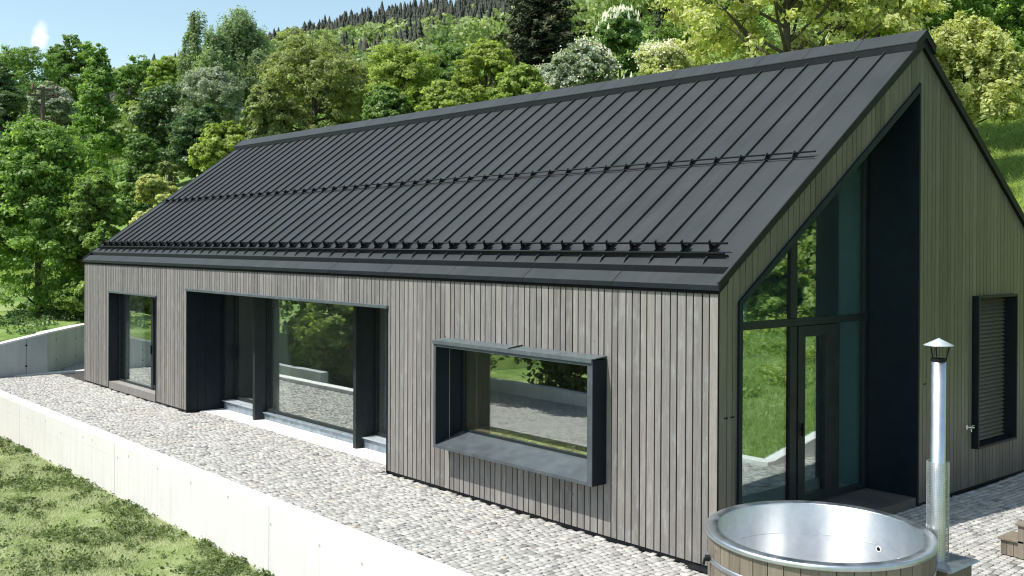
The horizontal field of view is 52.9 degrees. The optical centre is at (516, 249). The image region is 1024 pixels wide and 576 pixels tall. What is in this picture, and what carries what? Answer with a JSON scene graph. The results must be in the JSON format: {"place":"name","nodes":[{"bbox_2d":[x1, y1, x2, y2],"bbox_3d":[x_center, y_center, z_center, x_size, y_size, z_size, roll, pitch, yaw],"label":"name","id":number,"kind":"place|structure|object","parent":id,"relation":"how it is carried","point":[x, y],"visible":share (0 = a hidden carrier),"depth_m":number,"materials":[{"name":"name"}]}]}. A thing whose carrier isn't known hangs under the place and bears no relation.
{"place":"outdoors","nodes":[
{"label":"outdoors","id":0,"kind":"place"},
{"bbox_2d":[0,436,274,575],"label":"lawn","id":1,"kind":"structure","parent":0,"point":[153,571],"depth_m":14.99,"materials":[{"name":"green plant"}]},
{"bbox_2d":[0,0,454,84],"label":"sky","id":2,"kind":"structure","parent":0,"point":[148,28],"materials":[{"name":"blue"}]},
{"bbox_2d":[202,408,385,464],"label":"step","id":3,"kind":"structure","parent":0,"point":[336,444],"depth_m":18.83,"materials":[{"name":"concrete"}]},
{"bbox_2d":[0,361,1023,575],"bbox_3d":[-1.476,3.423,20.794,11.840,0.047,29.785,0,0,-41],"label":"paving","id":4,"kind":"structure","parent":0,"point":[469,535],"depth_m":14.06,"materials":[{"name":"grey gravel"}]},
{"bbox_2d":[14,369,83,376],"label":"kerb","id":5,"kind":"structure","parent":4,"relation":"on","point":[68,372],"depth_m":27.68,"materials":[{"name":"concrete"}]},
{"bbox_2d":[82,29,1023,567],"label":"house","id":6,"kind":"structure","parent":4,"relation":"on","point":[668,313],"depth_m":14.72,"materials":[{"name":"black metal"}]},
{"bbox_2d":[118,294,155,389],"bbox_3d":[-8.689,2.103,23.855,0.120,2.145,2.870,0,0,-41],"label":"window","id":7,"kind":"structure","parent":6,"relation":"in","point":[137,314],"depth_m":24.07,"materials":[{"name":"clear glass"}]},
{"bbox_2d":[222,295,252,416],"bbox_3d":[-5.560,2.121,21.288,0.330,2.540,1.640,0,0,-41],"label":"window","id":8,"kind":"structure","parent":6,"relation":"in","point":[245,408],"depth_m":21.91,"materials":[{"name":"black metal"}]},
{"bbox_2d":[272,299,291,412],"bbox_3d":[-4.756,2.048,20.602,0.153,2.300,1.100,0,0,-41],"label":"curtain","id":9,"kind":"object","parent":6,"relation":"hanging from","point":[281,391],"visible":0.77,"depth_m":20.47,"materials":[{"name":"white fabric"}]},
{"bbox_2d":[262,298,352,443],"bbox_3d":[-3.818,2.138,19.218,0.160,2.540,3.750,0,0,-41],"label":"window","id":10,"kind":"structure","parent":6,"relation":"in","point":[339,435],"depth_m":19.69,"materials":[{"name":"black glass"}]},
{"bbox_2d":[362,308,385,453],"bbox_3d":[-1.923,2.156,17.109,0.330,2.540,1.920,0,0,-41],"label":"window","id":11,"kind":"structure","parent":6,"relation":"in","point":[376,443],"depth_m":17.85,"materials":[{"name":"black metal"}]},
{"bbox_2d":[379,308,386,432],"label":"window","id":12,"kind":"structure","parent":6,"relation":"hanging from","point":[382,376],"depth_m":17.99,"materials":[{"name":"black glass"}]},
{"bbox_2d":[432,337,606,486],"bbox_3d":[0.046,2.015,13.463,0.527,1.550,3.145,0,0,-41],"label":"box window","id":13,"kind":"structure","parent":6,"relation":"in","point":[591,471],"depth_m":13.35,"materials":[{"name":"grey metal"}]},
{"bbox_2d":[462,350,586,458],"bbox_3d":[0.410,1.996,13.800,0.515,1.310,3.015,0,0,-41],"label":"window","id":14,"kind":"structure","parent":6,"relation":"in","point":[547,443],"depth_m":14.19,"materials":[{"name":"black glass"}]},
{"bbox_2d":[743,156,867,500],"bbox_3d":[3.425,0.616,13.167,3.900,5.423,0.090,0,0,-41],"label":"gable window","id":15,"kind":"structure","parent":6,"relation":"in","point":[791,324],"depth_m":13.46,"materials":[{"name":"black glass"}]},
{"bbox_2d":[796,323,836,500],"bbox_3d":[3.975,2.158,13.615,0.900,2.320,0.125,0,0,-41],"label":"glass door","id":16,"kind":"structure","parent":6,"relation":"in","point":[827,333],"depth_m":13.74,"materials":[{"name":"black metal"}]},
{"bbox_2d":[973,294,1017,448],"bbox_3d":[7.065,1.785,15.457,1.300,2.220,0.370,0,0,-41],"label":"louvred window","id":17,"kind":"structure","parent":6,"relation":"in","point":[995,324],"depth_m":15.66,"materials":[{"name":"metal"}]},
{"bbox_2d":[685,564,707,572],"bbox_3d":[2.007,3.451,11.122,0.160,0.012,0.361,0,0,-41],"label":"plastic sheet","id":18,"kind":"object","parent":4,"relation":"on","point":[699,568],"visible":0.75,"depth_m":11.16,"materials":[{"name":"black plastic"}]},
{"bbox_2d":[702,500,938,575],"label":"hot tub","id":19,"kind":"object","parent":4,"relation":"on","point":[790,538],"visible":1,"depth_m":10.04,"materials":[{"name":"metal"}]},
{"bbox_2d":[820,488,915,513],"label":"deck","id":20,"kind":"structure","parent":4,"relation":"on","point":[888,502],"depth_m":13.74,"materials":[{"name":"grey concrete"}]},
{"bbox_2d":[898,338,979,575],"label":"wood stove","id":21,"kind":"object","parent":4,"relation":"on","point":[948,563],"visible":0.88,"depth_m":9.49,"materials":[{"name":"metal"}]},
{"bbox_2d":[998,520,1023,558],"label":"wooden steps","id":22,"kind":"structure","parent":4,"relation":"on","point":[1012,543],"depth_m":11.65,"materials":[{"name":"beige wood"}]},
{"bbox_2d":[0,0,1023,575],"bbox_3d":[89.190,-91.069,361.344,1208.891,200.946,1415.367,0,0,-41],"label":"ground","id":23,"kind":"structure","parent":0,"point":[62,322],"depth_m":36.69,"materials":[{"name":"green plant"}]},
{"bbox_2d":[0,62,27,156],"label":"oak tree","id":24,"kind":"object","parent":23,"relation":"on","point":[7,87],"visible":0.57,"depth_m":65.62,"materials":[{"name":"green plant"}]},
{"bbox_2d":[0,43,65,135],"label":"oak tree","id":25,"kind":"object","parent":23,"relation":"on","point":[21,63],"visible":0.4,"depth_m":81.15,"materials":[{"name":"green plant"}]},
{"bbox_2d":[0,266,74,288],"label":"slope grass","id":26,"kind":"structure","parent":23,"relation":"on","point":[19,272],"depth_m":45.26,"materials":[{"name":"green plant"}]},
{"bbox_2d":[0,323,83,377],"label":"concrete wall","id":27,"kind":"structure","parent":23,"relation":"on","point":[52,350],"depth_m":27.52,"materials":[{"name":"grey concrete"}]},
{"bbox_2d":[0,263,83,334],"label":"ground cover","id":28,"kind":"object","parent":23,"relation":"on","point":[12,319],"visible":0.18,"depth_m":30.93,"materials":[{"name":"green plant"}]},
{"bbox_2d":[0,112,99,314],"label":"maple tree","id":29,"kind":"object","parent":23,"relation":"on","point":[34,158],"visible":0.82,"depth_m":31.94,"materials":[{"name":"green plant"}]},
{"bbox_2d":[25,81,87,144],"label":"oak tree","id":30,"kind":"object","parent":23,"relation":"on","point":[61,113],"visible":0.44,"depth_m":71.24,"materials":[{"name":"green plant"}]},
{"bbox_2d":[40,34,89,133],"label":"oak tree","id":31,"kind":"object","parent":23,"relation":"on","point":[68,64],"visible":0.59,"depth_m":91.11,"materials":[{"name":"green plant"}]},
{"bbox_2d":[48,167,125,316],"bbox_3d":[-13.150,0.606,32.017,2.711,6.409,2.447,0,0,-41],"label":"maple tree","id":32,"kind":"object","parent":23,"relation":"on","point":[95,189],"visible":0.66,"depth_m":31.49,"materials":[{"name":"green plant"}]},
{"bbox_2d":[69,41,126,173],"bbox_3d":[-25.257,-6.363,62.008,3.110,12.336,3.658,0,0,9],"label":"linden tree","id":33,"kind":"object","parent":23,"relation":"on","point":[98,83],"visible":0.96,"depth_m":61.47,"materials":[{"name":"green plant"}]},
{"bbox_2d":[112,54,164,112],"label":"beech tree","id":34,"kind":"object","parent":23,"relation":"on","point":[133,73],"visible":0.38,"depth_m":103.57,"materials":[{"name":"green plant"}]},
{"bbox_2d":[115,133,163,226],"bbox_3d":[-17.527,-1.995,47.863,2.424,6.931,2.550,0,0,-14],"label":"maple tree","id":35,"kind":"object","parent":23,"relation":"on","point":[141,152],"visible":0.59,"depth_m":47.47,"materials":[{"name":"green plant"}]},
{"bbox_2d":[128,174,178,224],"bbox_3d":[-14.026,-0.495,40.020,1.920,4.929,1.919,0,0,-41],"label":"shrub","id":36,"kind":"object","parent":23,"relation":"on","point":[152,185],"visible":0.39,"depth_m":39.76,"materials":[{"name":"green plant"}]},
{"bbox_2d":[129,80,188,181],"bbox_3d":[-21.147,-6.930,63.961,4.949,7.032,4.747,0,0,-41],"label":"maple tree","id":37,"kind":"object","parent":23,"relation":"on","point":[158,101],"visible":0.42,"depth_m":63.03,"materials":[{"name":"green plant"}]},
{"bbox_2d":[143,56,183,116],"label":"beech tree","id":38,"kind":"object","parent":23,"relation":"on","point":[163,69],"visible":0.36,"depth_m":98.85,"materials":[{"name":"green plant"}]},
{"bbox_2d":[156,161,184,189],"bbox_3d":[-15.539,-1.208,46.025,1.208,5.567,1.206,0,0,21],"label":"shrub","id":39,"kind":"object","parent":23,"relation":"on","point":[164,167],"visible":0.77,"depth_m":45.89,"materials":[{"name":"green plant"}]},
{"bbox_2d":[157,103,224,178],"bbox_3d":[-18.384,-5.929,59.834,4.446,5.281,4.430,0,0,-41],"label":"maple tree","id":40,"kind":"object","parent":23,"relation":"on","point":[186,128],"visible":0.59,"depth_m":58.85,"materials":[{"name":"green plant"}]},
{"bbox_2d":[175,8,213,106],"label":"birch tree","id":41,"kind":"object","parent":23,"relation":"on","point":[192,36],"visible":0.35,"depth_m":83.37,"materials":[{"name":"green plant"}]},
{"bbox_2d":[165,64,248,137],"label":"ash tree","id":42,"kind":"object","parent":23,"relation":"on","point":[209,83],"visible":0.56,"depth_m":73.01,"materials":[{"name":"green plant"}]},
{"bbox_2d":[184,25,245,120],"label":"birch tree","id":43,"kind":"object","parent":23,"relation":"on","point":[216,52],"visible":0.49,"depth_m":79.08,"materials":[{"name":"green plant"}]},
{"bbox_2d":[187,120,245,171],"bbox_3d":[-15.933,-4.992,55.930,3.878,4.177,3.967,0,0,-41],"label":"shrub","id":44,"kind":"object","parent":23,"relation":"on","point":[218,142],"visible":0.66,"depth_m":54.99,"materials":[{"name":"green plant"}]},
{"bbox_2d":[184,5,276,110],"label":"birch tree","id":45,"kind":"object","parent":23,"relation":"on","point":[246,36],"visible":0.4,"depth_m":83.81,"materials":[{"name":"green plant"}]},
{"bbox_2d":[0,390,472,575],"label":"retaining wall","id":46,"kind":"structure","parent":23,"relation":"on","point":[275,536],"depth_m":14.81,"materials":[{"name":"concrete"}]},
{"bbox_2d":[241,48,268,136],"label":"birch tree","id":47,"kind":"object","parent":23,"relation":"on","point":[257,57],"visible":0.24,"depth_m":81.33,"materials":[{"name":"green plant"}]},
{"bbox_2d":[239,84,293,139],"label":"acacia tree","id":48,"kind":"object","parent":23,"relation":"on","point":[257,131],"visible":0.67,"depth_m":55.15,"materials":[{"name":"green plant"}]},
{"bbox_2d":[246,26,370,132],"bbox_3d":[-11.133,-8.581,57.992,8.770,7.867,8.260,0,0,-41],"label":"acacia tree","id":49,"kind":"object","parent":23,"relation":"on","point":[292,61],"visible":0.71,"depth_m":56.16,"materials":[{"name":"green plant"}]},
{"bbox_2d":[0,18,653,281],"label":"tree","id":50,"kind":"object","parent":23,"relation":"on","point":[43,89],"visible":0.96,"depth_m":41.91,"materials":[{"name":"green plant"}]},
{"bbox_2d":[6,0,659,163],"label":"broadleaf forest","id":51,"kind":"object","parent":23,"relation":"on","point":[464,35],"visible":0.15,"depth_m":114.96,"materials":[{"name":"green plant"}]},
{"bbox_2d":[18,0,662,158],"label":"conifer forest","id":52,"kind":"object","parent":23,"relation":"on","point":[457,10],"visible":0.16,"depth_m":320.83,"materials":[{"name":"green plant"}]},
{"bbox_2d":[361,84,411,120],"bbox_3d":[-5.221,-2.309,42.102,2.944,8.846,2.471,0,0,31],"label":"shrub","id":53,"kind":"object","parent":23,"relation":"on","point":[382,101],"visible":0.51,"depth_m":41.44,"materials":[{"name":"green plant"}]},
{"bbox_2d":[364,43,444,112],"bbox_3d":[-5.719,-7.992,53.898,4.375,5.716,4.644,0,0,-3],"label":"cherry tree","id":54,"kind":"object","parent":23,"relation":"on","point":[394,56],"visible":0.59,"depth_m":52.92,"materials":[{"name":"green plant"}]},
{"bbox_2d":[414,79,470,111],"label":"tree","id":55,"kind":"object","parent":23,"relation":"on","point":[439,93],"visible":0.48,"depth_m":40.30,"materials":[{"name":"green plant"}]},
{"bbox_2d":[409,41,480,89],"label":"cherry tree","id":56,"kind":"object","parent":23,"relation":"on","point":[454,50],"visible":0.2,"depth_m":64.95,"materials":[{"name":"green plant"}]},
{"bbox_2d":[451,38,516,102],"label":"cherry tree","id":57,"kind":"object","parent":23,"relation":"on","point":[478,89],"visible":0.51,"depth_m":49.07,"materials":[{"name":"green plant"}]},
{"bbox_2d":[4,0,1023,197],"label":"undergrowth","id":58,"kind":"object","parent":23,"relation":"on","point":[113,172],"visible":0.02,"depth_m":86.40,"materials":[{"name":"green plant"}]},
{"bbox_2d":[488,62,552,99],"bbox_3d":[0.130,-3.060,40.992,3.260,8.786,3.274,0,0,-41],"label":"shrub","id":59,"kind":"object","parent":23,"relation":"on","point":[522,78],"visible":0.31,"depth_m":40.31,"materials":[{"name":"green plant"}]},
{"bbox_2d":[487,0,591,82],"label":"spruce tree","id":60,"kind":"object","parent":23,"relation":"on","point":[533,21],"visible":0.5,"depth_m":56.99,"materials":[{"name":"green plant"}]},
{"bbox_2d":[534,35,622,89],"bbox_3d":[2.653,-4.548,43.867,3.999,9.108,4.045,0,0,-26],"label":"apple tree","id":61,"kind":"object","parent":23,"relation":"on","point":[585,62],"visible":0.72,"depth_m":42.94,"materials":[{"name":"green plant"}]},
{"bbox_2d":[595,4,646,78],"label":"chestnut tree","id":62,"kind":"object","parent":23,"relation":"on","point":[629,40],"visible":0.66,"depth_m":53.27,"materials":[{"name":"green plant"}]},
{"bbox_2d":[628,36,694,75],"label":"apple tree","id":63,"kind":"object","parent":23,"relation":"on","point":[659,57],"visible":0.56,"depth_m":37.35,"materials":[{"name":"green plant"}]},
{"bbox_2d":[647,3,678,43],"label":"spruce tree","id":64,"kind":"object","parent":23,"relation":"on","point":[657,15],"visible":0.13,"depth_m":79.38,"materials":[{"name":"green plant"}]},
{"bbox_2d":[656,0,772,42],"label":"oak tree","id":65,"kind":"object","parent":23,"relation":"on","point":[675,32],"visible":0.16,"depth_m":69.93,"materials":[{"name":"green plant"}]},
{"bbox_2d":[645,0,952,66],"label":"walnut tree","id":66,"kind":"object","parent":23,"relation":"on","point":[705,18],"visible":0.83,"depth_m":35.41,"materials":[{"name":"green plant"}]},
{"bbox_2d":[778,27,819,50],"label":"apple tree","id":67,"kind":"object","parent":23,"relation":"on","point":[794,44],"visible":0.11,"depth_m":37.62,"materials":[{"name":"green plant"}]},
{"bbox_2d":[791,0,906,42],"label":"walnut tree","id":68,"kind":"object","parent":23,"relation":"on","point":[890,29],"visible":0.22,"depth_m":38.55,"materials":[{"name":"green plant"}]},
{"bbox_2d":[833,3,931,39],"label":"walnut tree","id":69,"kind":"object","parent":23,"relation":"on","point":[856,34],"visible":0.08,"depth_m":43.80,"materials":[{"name":"green plant"}]},
{"bbox_2d":[911,0,1023,130],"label":"maple tree","id":70,"kind":"object","parent":23,"relation":"on","point":[1014,26],"visible":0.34,"depth_m":39.71,"materials":[{"name":"green plant"}]},
{"bbox_2d":[931,10,1023,126],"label":"walnut tree","id":71,"kind":"object","parent":23,"relation":"on","point":[962,43],"visible":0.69,"depth_m":35.83,"materials":[{"name":"green plant"}]},
{"bbox_2d":[978,98,1023,212],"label":"meadow grass","id":72,"kind":"structure","parent":23,"relation":"on","point":[986,129],"depth_m":40.38,"materials":[{"name":"green plant"}]}
]}

